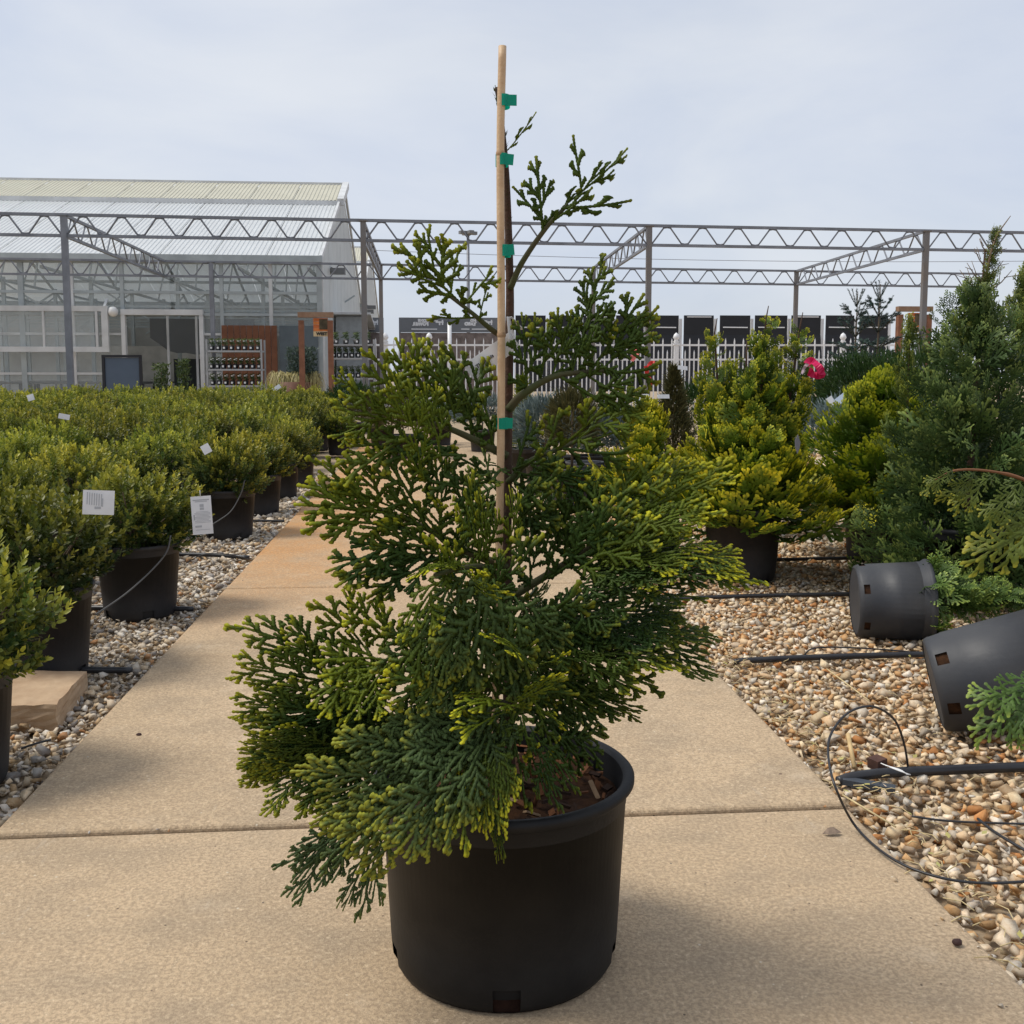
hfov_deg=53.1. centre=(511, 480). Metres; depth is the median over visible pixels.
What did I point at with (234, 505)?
drip tube
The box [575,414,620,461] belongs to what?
potted shrub
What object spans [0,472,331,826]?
gravel
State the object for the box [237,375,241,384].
herb pot
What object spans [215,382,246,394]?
potted boxwood
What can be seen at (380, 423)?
potted shrub
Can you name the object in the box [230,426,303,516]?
potted boxwood
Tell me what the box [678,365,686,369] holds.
price tag
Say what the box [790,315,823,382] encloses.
display stand
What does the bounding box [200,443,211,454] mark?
price tag
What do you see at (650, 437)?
potted gold cypress
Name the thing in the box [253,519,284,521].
irrigation pipe
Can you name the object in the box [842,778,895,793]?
pipe fold
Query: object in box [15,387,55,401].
potted boxwood
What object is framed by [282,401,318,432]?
potted boxwood
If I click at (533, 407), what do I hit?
potted shrub
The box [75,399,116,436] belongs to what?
potted boxwood
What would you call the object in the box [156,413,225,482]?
potted boxwood
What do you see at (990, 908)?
ground
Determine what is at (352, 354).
herb pot
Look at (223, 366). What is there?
herb pot
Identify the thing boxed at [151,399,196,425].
potted boxwood
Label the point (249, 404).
potted boxwood
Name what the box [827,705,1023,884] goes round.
drip tube
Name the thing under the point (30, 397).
price tag
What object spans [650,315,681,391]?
display stand
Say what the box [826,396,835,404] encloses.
price tag
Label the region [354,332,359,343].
herb pot
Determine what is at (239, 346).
herb pot
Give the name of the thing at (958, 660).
toppled conifer
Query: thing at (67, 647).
potted boxwood
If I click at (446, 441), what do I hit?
potted shrub
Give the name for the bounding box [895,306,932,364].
sign portal
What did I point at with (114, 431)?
potted boxwood
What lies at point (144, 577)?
drip tube
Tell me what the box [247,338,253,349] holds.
herb pot
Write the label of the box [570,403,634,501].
potted shrub
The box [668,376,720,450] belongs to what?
potted shrub
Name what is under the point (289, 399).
potted boxwood
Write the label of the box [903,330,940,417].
spruce tree
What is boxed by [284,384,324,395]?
potted boxwood
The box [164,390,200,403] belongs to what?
potted boxwood
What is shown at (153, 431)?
potted boxwood
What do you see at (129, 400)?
potted boxwood
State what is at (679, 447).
potted gold cypress
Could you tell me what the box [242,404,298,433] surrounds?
potted boxwood
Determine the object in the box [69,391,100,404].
potted boxwood
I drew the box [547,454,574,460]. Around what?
plant pot
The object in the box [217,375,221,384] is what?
herb pot
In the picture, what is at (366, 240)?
shade frame
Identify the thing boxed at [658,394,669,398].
price tag
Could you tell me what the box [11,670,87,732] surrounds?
stone block
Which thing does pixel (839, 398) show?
price tag
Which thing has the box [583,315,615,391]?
display stand
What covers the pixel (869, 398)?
potted gold cypress
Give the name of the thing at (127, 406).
potted boxwood
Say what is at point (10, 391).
potted boxwood
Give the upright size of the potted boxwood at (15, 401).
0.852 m
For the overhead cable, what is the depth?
26.14 m
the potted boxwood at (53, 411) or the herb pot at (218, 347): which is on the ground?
the potted boxwood at (53, 411)
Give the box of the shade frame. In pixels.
[0,212,1023,433]
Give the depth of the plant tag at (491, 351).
1.61 m
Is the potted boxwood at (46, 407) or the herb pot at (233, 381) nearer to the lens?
the potted boxwood at (46, 407)
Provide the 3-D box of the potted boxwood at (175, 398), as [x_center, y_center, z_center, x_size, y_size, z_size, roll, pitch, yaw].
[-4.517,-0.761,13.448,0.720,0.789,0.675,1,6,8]
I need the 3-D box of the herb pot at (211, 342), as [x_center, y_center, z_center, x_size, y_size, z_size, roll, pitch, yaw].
[-7.028,-3.177,23.903,0.190,0.295,0.143,0,6,-5]
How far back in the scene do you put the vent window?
25.57 m
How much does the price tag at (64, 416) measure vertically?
0.036 m
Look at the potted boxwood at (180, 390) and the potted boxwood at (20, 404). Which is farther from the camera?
the potted boxwood at (180, 390)
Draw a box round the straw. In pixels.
[694,548,1023,969]
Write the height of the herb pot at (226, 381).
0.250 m
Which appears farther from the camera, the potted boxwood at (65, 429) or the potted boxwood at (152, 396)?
the potted boxwood at (152, 396)
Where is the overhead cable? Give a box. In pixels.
[377,250,1010,261]
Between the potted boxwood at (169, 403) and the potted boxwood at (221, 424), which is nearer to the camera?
the potted boxwood at (221, 424)
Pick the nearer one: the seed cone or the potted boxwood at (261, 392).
the seed cone
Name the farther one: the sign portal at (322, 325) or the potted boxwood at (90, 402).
the sign portal at (322, 325)
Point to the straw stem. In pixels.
(868, 810)
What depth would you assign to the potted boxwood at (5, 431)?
7.64 m
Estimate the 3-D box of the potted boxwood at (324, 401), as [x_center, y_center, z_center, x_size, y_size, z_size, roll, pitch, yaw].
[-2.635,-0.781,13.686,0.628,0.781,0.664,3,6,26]
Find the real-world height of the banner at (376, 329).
2.860 m
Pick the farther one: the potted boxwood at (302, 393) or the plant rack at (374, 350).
the plant rack at (374, 350)
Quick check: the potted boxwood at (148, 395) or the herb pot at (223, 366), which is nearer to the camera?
the potted boxwood at (148, 395)
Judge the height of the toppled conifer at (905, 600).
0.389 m
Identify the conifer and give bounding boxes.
[151,362,170,391]
[174,358,192,394]
[222,45,769,1012]
[849,549,1023,640]
[922,609,1023,731]
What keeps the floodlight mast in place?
on the ground
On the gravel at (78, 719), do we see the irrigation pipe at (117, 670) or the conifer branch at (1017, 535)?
the irrigation pipe at (117, 670)
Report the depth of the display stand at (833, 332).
32.95 m
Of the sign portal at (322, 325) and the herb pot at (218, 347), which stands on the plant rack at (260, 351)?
the herb pot at (218, 347)
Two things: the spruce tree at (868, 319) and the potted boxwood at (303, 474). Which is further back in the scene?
the spruce tree at (868, 319)
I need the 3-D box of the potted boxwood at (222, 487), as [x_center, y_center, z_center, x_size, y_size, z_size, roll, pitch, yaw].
[-1.721,0.009,6.256,0.591,0.698,0.581,3,6,26]
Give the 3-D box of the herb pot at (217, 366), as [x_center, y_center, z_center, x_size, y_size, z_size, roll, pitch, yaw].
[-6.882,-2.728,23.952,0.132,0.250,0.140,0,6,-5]
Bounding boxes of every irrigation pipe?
[36,552,249,558]
[79,667,132,673]
[91,605,193,611]
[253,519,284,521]
[661,592,848,600]
[685,556,854,560]
[733,651,923,664]
[835,762,1023,785]
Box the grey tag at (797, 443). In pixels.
[795,435,800,453]
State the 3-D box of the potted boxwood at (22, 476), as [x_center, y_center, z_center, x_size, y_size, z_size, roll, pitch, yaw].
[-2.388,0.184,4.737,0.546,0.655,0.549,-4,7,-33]
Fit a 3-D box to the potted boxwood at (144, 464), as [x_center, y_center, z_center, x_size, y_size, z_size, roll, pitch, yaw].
[-2.369,0.054,6.122,0.575,0.635,0.556,-1,6,-7]
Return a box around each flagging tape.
[801,363,808,374]
[804,357,825,378]
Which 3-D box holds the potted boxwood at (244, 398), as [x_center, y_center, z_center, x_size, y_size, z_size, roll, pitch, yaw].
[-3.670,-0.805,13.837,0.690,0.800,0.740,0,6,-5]
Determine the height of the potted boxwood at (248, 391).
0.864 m
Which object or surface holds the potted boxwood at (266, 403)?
on the ground
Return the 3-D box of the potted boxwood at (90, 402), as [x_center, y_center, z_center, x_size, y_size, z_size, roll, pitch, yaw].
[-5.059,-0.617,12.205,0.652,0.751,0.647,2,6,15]
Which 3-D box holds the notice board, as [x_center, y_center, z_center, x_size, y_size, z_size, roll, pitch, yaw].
[-7.546,-1.732,19.915,0.748,1.397,0.300,0,6,-5]
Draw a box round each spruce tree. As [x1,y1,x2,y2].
[811,288,880,428]
[849,279,901,380]
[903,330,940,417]
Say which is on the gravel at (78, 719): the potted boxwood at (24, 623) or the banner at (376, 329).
the potted boxwood at (24, 623)
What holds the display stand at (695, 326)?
on the ground
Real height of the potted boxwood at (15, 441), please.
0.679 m
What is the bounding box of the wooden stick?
[846,733,856,767]
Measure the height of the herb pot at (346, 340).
0.295 m
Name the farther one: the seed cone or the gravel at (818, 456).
the gravel at (818, 456)
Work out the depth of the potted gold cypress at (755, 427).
4.84 m
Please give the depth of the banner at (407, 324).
31.08 m
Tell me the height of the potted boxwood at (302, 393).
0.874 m
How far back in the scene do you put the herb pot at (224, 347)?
23.90 m
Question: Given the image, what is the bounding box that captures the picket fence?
[372,333,974,412]
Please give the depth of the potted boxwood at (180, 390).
16.54 m
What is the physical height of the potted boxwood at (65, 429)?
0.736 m
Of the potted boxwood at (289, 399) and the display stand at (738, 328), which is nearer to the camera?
the potted boxwood at (289, 399)
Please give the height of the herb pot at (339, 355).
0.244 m
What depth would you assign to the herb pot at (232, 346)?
23.91 m
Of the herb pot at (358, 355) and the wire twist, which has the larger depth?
the herb pot at (358, 355)
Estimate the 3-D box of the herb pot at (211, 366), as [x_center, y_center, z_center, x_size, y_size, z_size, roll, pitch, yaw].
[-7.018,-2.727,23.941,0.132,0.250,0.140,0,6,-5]
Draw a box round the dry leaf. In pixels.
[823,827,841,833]
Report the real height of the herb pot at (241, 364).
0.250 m
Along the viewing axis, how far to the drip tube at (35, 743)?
2.67 m
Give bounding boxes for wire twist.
[881,763,910,774]
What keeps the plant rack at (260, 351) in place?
on the ground
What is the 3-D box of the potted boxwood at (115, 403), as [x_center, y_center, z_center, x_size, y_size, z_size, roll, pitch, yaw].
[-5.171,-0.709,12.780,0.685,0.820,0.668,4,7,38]
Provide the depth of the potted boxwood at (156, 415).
9.29 m
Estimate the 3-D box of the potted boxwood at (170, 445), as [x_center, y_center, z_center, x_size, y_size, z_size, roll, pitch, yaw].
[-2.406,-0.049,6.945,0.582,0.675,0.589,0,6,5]
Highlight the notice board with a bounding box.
[101,355,142,392]
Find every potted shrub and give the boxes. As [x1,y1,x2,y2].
[320,377,376,443]
[346,385,418,447]
[364,404,436,458]
[398,402,476,445]
[444,392,496,451]
[512,372,540,473]
[512,389,578,498]
[537,380,602,509]
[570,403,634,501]
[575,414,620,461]
[657,362,697,454]
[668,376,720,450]
[790,388,859,474]
[803,341,924,464]
[805,375,851,405]
[864,336,982,426]
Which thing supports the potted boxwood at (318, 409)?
on the ground
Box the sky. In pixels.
[0,0,1023,377]
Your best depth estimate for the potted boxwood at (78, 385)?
16.37 m
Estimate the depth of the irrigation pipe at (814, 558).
5.44 m
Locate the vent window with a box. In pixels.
[0,299,109,351]
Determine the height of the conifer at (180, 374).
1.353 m
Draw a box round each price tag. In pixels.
[26,394,34,400]
[58,413,69,419]
[82,490,114,514]
[190,495,212,534]
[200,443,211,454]
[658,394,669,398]
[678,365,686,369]
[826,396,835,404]
[834,393,844,403]
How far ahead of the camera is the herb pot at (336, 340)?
23.60 m
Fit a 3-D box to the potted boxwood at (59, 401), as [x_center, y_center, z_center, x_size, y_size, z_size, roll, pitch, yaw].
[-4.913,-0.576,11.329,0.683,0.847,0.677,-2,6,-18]
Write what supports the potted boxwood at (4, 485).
on the gravel at (78, 719)
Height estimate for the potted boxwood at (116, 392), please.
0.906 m
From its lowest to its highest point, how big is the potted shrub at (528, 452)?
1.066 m
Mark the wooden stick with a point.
(850, 748)
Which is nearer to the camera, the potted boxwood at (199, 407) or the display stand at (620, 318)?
the potted boxwood at (199, 407)
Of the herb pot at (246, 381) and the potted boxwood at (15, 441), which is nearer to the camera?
the potted boxwood at (15, 441)
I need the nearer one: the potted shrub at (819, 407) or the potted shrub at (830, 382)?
the potted shrub at (819, 407)
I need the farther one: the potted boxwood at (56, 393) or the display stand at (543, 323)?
the display stand at (543, 323)
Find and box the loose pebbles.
[12,580,1003,1006]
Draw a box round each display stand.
[515,315,548,396]
[548,315,582,391]
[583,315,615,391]
[615,315,644,391]
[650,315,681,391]
[683,315,716,389]
[719,315,753,377]
[754,315,790,395]
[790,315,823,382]
[825,315,855,377]
[859,315,890,362]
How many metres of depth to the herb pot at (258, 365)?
24.00 m
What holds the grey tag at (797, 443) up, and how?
hanging from the potted gold cypress at (755, 427)
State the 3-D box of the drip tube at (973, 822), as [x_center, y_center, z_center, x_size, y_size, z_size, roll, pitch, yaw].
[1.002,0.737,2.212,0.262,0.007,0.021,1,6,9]
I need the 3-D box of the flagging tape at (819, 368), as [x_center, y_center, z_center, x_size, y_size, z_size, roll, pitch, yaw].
[1.426,-0.529,4.834,0.105,0.104,0.051,0,6,-5]
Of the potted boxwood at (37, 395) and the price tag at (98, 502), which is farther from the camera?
the potted boxwood at (37, 395)
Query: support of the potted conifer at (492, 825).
on the path
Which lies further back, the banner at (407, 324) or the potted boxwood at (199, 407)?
the banner at (407, 324)
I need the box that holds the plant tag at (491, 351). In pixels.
[465,317,522,378]
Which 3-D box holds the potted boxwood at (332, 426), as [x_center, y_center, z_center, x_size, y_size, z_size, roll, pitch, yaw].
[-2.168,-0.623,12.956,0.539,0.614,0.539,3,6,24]
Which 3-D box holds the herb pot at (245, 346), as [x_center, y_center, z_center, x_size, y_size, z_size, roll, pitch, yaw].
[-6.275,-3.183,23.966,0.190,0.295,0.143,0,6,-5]
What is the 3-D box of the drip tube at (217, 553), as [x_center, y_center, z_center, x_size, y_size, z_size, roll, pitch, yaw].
[-1.523,0.402,5.304,0.319,0.062,0.118,-2,6,-16]
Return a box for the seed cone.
[952,938,961,945]
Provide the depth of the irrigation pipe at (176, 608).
4.26 m
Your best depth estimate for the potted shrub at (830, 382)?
11.81 m
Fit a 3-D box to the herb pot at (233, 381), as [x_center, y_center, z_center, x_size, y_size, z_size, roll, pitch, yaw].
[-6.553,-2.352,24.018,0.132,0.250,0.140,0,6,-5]
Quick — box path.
[0,434,1023,1023]
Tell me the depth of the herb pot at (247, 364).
23.98 m
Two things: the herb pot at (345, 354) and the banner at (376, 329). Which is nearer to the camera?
the herb pot at (345, 354)
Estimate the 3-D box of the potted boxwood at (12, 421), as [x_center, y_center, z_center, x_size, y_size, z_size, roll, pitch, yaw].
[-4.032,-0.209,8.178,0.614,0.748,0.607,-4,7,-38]
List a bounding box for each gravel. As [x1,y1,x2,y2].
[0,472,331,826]
[526,446,1006,514]
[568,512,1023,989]
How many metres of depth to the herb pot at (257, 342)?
23.96 m
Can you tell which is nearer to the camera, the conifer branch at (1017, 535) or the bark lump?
the bark lump
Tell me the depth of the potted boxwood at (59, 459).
5.23 m
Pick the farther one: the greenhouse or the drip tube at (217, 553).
the greenhouse
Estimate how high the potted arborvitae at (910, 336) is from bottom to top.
1.305 m
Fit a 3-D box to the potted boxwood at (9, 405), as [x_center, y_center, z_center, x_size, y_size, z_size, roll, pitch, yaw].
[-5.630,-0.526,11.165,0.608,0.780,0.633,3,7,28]
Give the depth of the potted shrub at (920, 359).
8.39 m
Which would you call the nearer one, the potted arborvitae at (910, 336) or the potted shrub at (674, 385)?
the potted arborvitae at (910, 336)
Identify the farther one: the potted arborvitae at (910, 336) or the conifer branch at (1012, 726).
the potted arborvitae at (910, 336)
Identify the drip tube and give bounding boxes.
[21,739,50,748]
[95,535,171,615]
[186,553,248,562]
[213,480,244,523]
[804,646,909,654]
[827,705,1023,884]
[912,815,1023,824]
[977,818,1023,850]
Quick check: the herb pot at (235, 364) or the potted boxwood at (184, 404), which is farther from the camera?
the herb pot at (235, 364)
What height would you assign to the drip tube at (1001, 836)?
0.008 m
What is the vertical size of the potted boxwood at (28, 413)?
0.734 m
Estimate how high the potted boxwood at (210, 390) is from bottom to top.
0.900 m
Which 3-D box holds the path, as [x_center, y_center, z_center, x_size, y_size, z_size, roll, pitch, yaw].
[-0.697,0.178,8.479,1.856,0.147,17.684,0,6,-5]
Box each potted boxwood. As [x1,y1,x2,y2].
[0,387,36,409]
[0,388,24,398]
[0,393,42,412]
[0,399,17,416]
[0,403,41,431]
[0,408,38,456]
[0,409,6,421]
[0,426,71,483]
[0,428,9,446]
[0,449,57,554]
[0,461,43,557]
[0,477,125,670]
[0,529,76,783]
[8,415,94,487]
[11,398,58,418]
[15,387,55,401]
[24,385,56,395]
[25,396,68,407]
[27,435,135,560]
[30,408,80,431]
[35,387,70,403]
[37,390,97,412]
[38,384,85,404]
[42,398,95,422]
[56,383,92,398]
[60,410,131,463]
[69,383,103,392]
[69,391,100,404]
[71,397,105,410]
[74,456,214,621]
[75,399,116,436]
[78,437,164,523]
[79,390,123,407]
[83,388,124,401]
[88,402,151,442]
[92,383,132,398]
[97,401,144,415]
[100,404,167,439]
[106,391,135,404]
[110,381,144,394]
[115,424,194,507]
[123,391,156,401]
[128,415,207,495]
[130,391,173,409]
[130,394,171,419]
[137,386,171,400]
[145,382,181,398]
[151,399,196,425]
[152,393,190,406]
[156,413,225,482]
[160,398,210,420]
[161,397,220,418]
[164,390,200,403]
[172,384,200,398]
[176,383,223,400]
[177,425,275,540]
[184,406,246,470]
[195,392,239,410]
[196,384,228,397]
[198,387,246,408]
[204,400,264,480]
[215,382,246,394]
[220,391,259,406]
[222,397,264,426]
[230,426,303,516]
[231,388,266,402]
[232,387,268,398]
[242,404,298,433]
[245,392,294,409]
[250,386,276,396]
[252,378,286,395]
[252,419,316,499]
[256,397,301,427]
[258,387,305,408]
[268,415,323,484]
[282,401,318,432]
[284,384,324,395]
[284,385,325,400]
[290,395,328,455]
[304,393,337,450]
[311,395,341,413]
[318,407,357,455]
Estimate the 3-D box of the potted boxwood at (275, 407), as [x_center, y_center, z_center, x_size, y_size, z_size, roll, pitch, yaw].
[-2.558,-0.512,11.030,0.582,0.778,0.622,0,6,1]
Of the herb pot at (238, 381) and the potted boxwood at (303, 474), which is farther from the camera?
the herb pot at (238, 381)
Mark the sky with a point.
(886, 114)
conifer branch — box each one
[920,467,1023,577]
[965,671,1023,750]
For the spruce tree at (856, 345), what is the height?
1.935 m
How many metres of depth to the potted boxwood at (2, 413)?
9.32 m
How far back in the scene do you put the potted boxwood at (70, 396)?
13.20 m
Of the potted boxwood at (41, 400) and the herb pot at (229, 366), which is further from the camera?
the herb pot at (229, 366)
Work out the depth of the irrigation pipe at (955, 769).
2.50 m
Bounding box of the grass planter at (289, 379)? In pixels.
[265,345,326,393]
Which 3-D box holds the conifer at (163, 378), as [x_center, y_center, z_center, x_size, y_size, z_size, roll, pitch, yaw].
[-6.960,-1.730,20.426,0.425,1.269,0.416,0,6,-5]
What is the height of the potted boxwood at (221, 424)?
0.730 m
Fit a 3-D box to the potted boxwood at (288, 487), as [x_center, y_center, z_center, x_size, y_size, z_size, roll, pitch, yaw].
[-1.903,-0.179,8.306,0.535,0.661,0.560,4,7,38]
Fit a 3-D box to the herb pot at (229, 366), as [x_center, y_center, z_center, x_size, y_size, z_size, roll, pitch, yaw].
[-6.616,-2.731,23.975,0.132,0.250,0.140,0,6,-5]
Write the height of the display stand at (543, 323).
2.964 m
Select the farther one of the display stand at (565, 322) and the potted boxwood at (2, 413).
the display stand at (565, 322)
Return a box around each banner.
[369,318,383,387]
[399,317,448,400]
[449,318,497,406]
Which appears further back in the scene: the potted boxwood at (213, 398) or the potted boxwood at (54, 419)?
the potted boxwood at (213, 398)
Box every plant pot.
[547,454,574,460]
[565,460,603,479]
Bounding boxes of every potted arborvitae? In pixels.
[844,216,1023,614]
[867,311,932,562]
[916,261,1023,579]
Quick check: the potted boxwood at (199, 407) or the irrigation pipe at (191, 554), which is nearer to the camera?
the irrigation pipe at (191, 554)
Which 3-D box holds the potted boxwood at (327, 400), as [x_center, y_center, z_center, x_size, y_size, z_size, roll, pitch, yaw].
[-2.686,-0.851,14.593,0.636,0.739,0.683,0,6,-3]
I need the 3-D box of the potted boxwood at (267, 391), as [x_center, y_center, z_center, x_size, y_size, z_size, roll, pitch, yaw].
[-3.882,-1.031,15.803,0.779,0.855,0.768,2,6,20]
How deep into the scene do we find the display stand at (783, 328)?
32.95 m
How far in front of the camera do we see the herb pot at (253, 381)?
24.02 m
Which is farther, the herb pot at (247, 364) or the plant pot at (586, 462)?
the herb pot at (247, 364)
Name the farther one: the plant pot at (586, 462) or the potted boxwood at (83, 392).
the potted boxwood at (83, 392)
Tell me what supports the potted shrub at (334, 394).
on the ground
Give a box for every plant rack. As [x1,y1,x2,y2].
[205,339,266,389]
[334,339,375,390]
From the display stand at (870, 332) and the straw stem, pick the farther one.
the display stand at (870, 332)
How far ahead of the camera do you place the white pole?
29.65 m
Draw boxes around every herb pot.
[207,338,214,349]
[209,358,214,368]
[210,375,214,384]
[214,338,220,349]
[215,358,220,368]
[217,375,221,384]
[220,338,226,349]
[221,358,225,368]
[223,375,227,384]
[227,338,233,349]
[227,358,231,368]
[230,375,234,384]
[232,358,237,368]
[234,338,240,349]
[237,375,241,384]
[238,358,242,368]
[240,338,246,349]
[243,375,247,384]
[244,358,248,368]
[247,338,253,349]
[250,358,254,368]
[250,375,254,384]
[253,338,259,349]
[256,358,260,368]
[333,331,339,343]
[337,348,341,357]
[343,331,349,343]
[343,347,348,357]
[349,348,354,357]
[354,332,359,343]
[356,348,360,357]
[356,369,360,377]
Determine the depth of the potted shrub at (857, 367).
9.66 m
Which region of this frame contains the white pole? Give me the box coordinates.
[447,322,451,389]
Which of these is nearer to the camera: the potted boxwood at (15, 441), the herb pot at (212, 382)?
the potted boxwood at (15, 441)
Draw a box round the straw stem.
[842,794,895,827]
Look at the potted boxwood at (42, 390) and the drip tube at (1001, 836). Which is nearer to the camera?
the drip tube at (1001, 836)
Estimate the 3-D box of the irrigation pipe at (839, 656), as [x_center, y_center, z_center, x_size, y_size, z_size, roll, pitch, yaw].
[1.533,0.608,3.568,1.561,0.029,0.024,-1,6,-6]
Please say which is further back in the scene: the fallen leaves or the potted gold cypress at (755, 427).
the potted gold cypress at (755, 427)
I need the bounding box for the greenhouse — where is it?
[0,177,378,410]
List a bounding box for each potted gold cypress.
[587,395,699,554]
[627,306,876,583]
[671,380,816,499]
[776,363,1005,562]
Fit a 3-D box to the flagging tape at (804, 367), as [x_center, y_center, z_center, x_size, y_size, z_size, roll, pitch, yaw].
[1.369,-0.523,4.807,0.046,0.057,0.027,-3,6,-26]
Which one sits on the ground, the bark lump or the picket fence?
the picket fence
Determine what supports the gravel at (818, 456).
on the ground
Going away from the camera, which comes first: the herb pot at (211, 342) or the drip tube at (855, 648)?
the drip tube at (855, 648)
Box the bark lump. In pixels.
[867,754,886,768]
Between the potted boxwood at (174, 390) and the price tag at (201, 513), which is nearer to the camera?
the price tag at (201, 513)
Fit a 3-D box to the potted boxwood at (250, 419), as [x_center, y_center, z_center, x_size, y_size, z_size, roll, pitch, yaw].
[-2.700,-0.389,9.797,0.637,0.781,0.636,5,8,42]
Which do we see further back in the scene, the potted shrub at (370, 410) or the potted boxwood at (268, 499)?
the potted shrub at (370, 410)
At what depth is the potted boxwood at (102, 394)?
14.61 m
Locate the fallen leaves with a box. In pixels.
[717,655,1023,937]
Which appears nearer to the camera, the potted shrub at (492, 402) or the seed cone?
the seed cone
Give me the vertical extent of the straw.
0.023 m
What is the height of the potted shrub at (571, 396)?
0.985 m
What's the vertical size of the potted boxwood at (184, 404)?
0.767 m
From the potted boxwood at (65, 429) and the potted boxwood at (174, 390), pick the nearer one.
the potted boxwood at (65, 429)
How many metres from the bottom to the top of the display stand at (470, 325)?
2.756 m
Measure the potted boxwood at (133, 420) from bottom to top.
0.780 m
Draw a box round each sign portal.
[297,312,333,391]
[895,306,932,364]
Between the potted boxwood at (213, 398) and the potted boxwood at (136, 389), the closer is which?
the potted boxwood at (213, 398)
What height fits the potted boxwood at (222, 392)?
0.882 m
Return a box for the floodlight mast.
[458,230,476,332]
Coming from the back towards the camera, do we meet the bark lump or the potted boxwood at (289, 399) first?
the potted boxwood at (289, 399)
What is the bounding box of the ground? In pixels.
[0,378,1023,979]
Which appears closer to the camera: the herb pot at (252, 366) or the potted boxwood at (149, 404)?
the potted boxwood at (149, 404)
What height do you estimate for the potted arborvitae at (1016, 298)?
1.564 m
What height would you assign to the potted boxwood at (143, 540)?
0.658 m
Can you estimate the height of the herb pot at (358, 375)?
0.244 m
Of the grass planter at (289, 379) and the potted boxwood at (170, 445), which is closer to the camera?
the potted boxwood at (170, 445)
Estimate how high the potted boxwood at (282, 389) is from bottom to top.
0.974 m
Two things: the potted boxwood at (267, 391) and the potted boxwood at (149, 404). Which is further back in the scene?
the potted boxwood at (267, 391)

